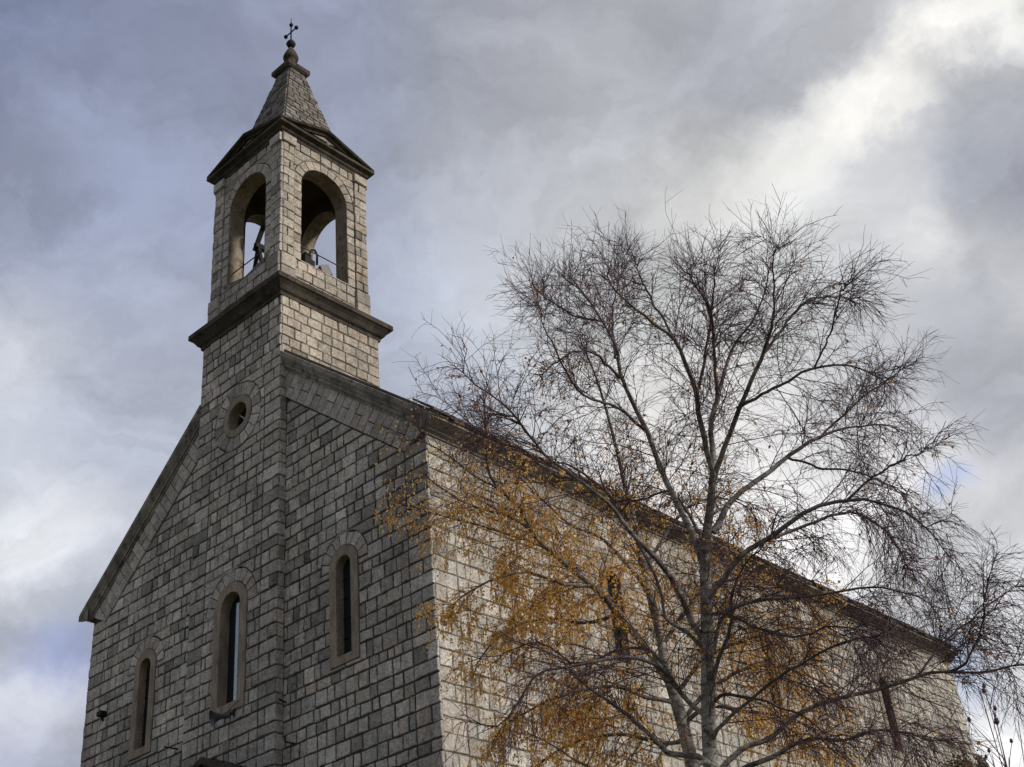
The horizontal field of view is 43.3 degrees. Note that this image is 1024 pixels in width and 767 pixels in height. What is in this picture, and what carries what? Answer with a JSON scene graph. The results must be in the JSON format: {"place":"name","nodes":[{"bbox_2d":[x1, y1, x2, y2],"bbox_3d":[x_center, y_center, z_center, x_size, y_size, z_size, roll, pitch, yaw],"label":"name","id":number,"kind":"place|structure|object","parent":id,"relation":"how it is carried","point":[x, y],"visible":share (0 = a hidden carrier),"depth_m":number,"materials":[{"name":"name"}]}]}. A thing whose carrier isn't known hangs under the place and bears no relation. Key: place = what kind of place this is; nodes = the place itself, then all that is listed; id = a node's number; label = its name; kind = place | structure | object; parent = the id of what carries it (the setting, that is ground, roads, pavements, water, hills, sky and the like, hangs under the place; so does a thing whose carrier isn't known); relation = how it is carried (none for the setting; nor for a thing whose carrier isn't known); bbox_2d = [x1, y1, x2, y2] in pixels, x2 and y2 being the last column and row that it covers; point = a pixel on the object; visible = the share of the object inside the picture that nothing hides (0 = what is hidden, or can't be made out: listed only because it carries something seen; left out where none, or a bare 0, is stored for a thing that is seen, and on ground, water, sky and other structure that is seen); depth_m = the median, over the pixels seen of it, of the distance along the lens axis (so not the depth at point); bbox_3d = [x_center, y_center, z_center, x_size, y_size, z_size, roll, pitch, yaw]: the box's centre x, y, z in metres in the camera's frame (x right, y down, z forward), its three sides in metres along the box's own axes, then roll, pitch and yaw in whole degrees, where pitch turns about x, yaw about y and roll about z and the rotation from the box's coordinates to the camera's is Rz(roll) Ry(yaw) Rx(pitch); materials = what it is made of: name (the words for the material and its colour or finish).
{"place":"outdoors","nodes":[
{"label":"outdoors","id":0,"kind":"place"},
{"bbox_2d":[0,0,1023,766],"label":"sky","id":1,"kind":"structure","parent":0,"point":[476,122],"materials":[{"name":"grey"}]},
{"bbox_3d":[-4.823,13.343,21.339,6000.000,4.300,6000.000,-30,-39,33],"label":"ground","id":2,"kind":"structure","parent":0,"visible":0},
{"bbox_2d":[78,20,989,766],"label":"church","id":3,"kind":"structure","parent":2,"relation":"on","point":[260,566],"depth_m":27.24,"materials":[{"name":"stone"}]},
{"bbox_2d":[128,637,163,760],"bbox_3d":[-7.983,6.849,28.196,1.353,2.663,0.230,-30,-39,33],"label":"lancet window","id":4,"kind":"structure","parent":3,"relation":"in","point":[145,659],"depth_m":28.20,"materials":[{"name":"grey stone"}]},
{"bbox_2d":[209,700,238,725],"bbox_3d":[-5.638,6.443,25.161,0.543,0.521,0.298,14,-37,-29],"label":"loudspeaker","id":5,"kind":"object","parent":3,"relation":"attached to","point":[214,717],"visible":1,"depth_m":25.08,"materials":[{"name":"grey paint"}]},
{"bbox_2d":[207,568,256,713],"bbox_3d":[-5.669,5.252,26.359,1.684,3.057,0.280,-30,-39,33],"label":"lancet window","id":6,"kind":"structure","parent":3,"relation":"in","point":[230,610],"depth_m":26.41,"materials":[{"name":"grey stone"}]},
{"bbox_2d":[215,381,260,451],"bbox_3d":[-6.104,0.782,29.205,1.667,1.673,0.317,-30,-39,33],"label":"round window","id":7,"kind":"structure","parent":3,"relation":"in","point":[237,417],"depth_m":29.19,"materials":[{"name":"grey stone"}]},
{"bbox_2d":[253,217,264,267],"bbox_3d":[-6.208,-3.030,32.653,0.768,2.278,0.710,-30,-39,33],"label":"bell frame","id":8,"kind":"object","parent":3,"relation":"on","point":[258,247],"visible":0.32,"depth_m":32.72,"materials":[{"name":"black metal"}]},
{"bbox_2d":[301,249,317,266],"bbox_3d":[-4.969,-3.005,31.793,0.140,0.898,0.460,-30,-39,33],"label":"cable box","id":9,"kind":"object","parent":3,"relation":"attached to","point":[306,257],"visible":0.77,"depth_m":31.71,"materials":[{"name":"black metal"}]},
{"bbox_2d":[318,264,332,275],"bbox_3d":[-4.636,-2.719,31.969,0.365,0.547,0.178,19,-40,-33],"label":"floodlight","id":10,"kind":"object","parent":3,"relation":"on","point":[325,268],"visible":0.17,"depth_m":31.97,"materials":[{"name":"white metal"}]},
{"bbox_2d":[321,531,367,669],"bbox_3d":[-3.120,4.083,24.550,1.348,2.641,0.230,-30,-39,33],"label":"lancet window","id":11,"kind":"structure","parent":3,"relation":"in","point":[343,570],"depth_m":24.57,"materials":[{"name":"grey stone"}]},
{"bbox_2d":[590,551,638,674],"bbox_3d":[2.094,4.729,26.782,0.230,2.658,1.414,-30,-39,33],"label":"lancet window","id":12,"kind":"structure","parent":3,"relation":"in","point":[625,581],"depth_m":26.86,"materials":[{"name":"grey stone"}]},
{"bbox_2d":[747,612,786,720],"bbox_3d":[6.009,6.692,30.513,0.230,2.665,1.417,-30,-39,33],"label":"lancet window","id":13,"kind":"structure","parent":3,"relation":"in","point":[781,695],"depth_m":30.38,"materials":[{"name":"grey stone"}]},
{"bbox_2d":[869,661,908,759],"bbox_3d":[9.932,8.667,34.246,0.230,2.654,1.431,-30,-39,33],"label":"lancet window","id":14,"kind":"structure","parent":3,"relation":"in","point":[887,713],"depth_m":34.23,"materials":[{"name":"black glass"}]},
{"bbox_2d":[357,302,874,766],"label":"birch tree","id":15,"kind":"object","parent":2,"relation":"on","point":[505,574],"visible":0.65,"depth_m":16.75,"materials":[{"name":"orange plant"}]},
{"bbox_2d":[392,182,1023,766],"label":"birch tree","id":16,"kind":"object","parent":2,"relation":"on","point":[708,632],"visible":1,"depth_m":14.23,"materials":[{"name":"brown plant"}]},
{"bbox_2d":[906,667,1023,766],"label":"seed head shrub","id":17,"kind":"object","parent":2,"relation":"on","point":[996,721],"visible":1,"depth_m":9.19,"materials":[{"name":"brown plant"}]},
{"bbox_2d":[942,748,988,766],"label":"evergreen shrub","id":18,"kind":"object","parent":2,"relation":"on","point":[962,763],"visible":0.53,"depth_m":28.19,"materials":[{"name":"green plant"}]}
]}

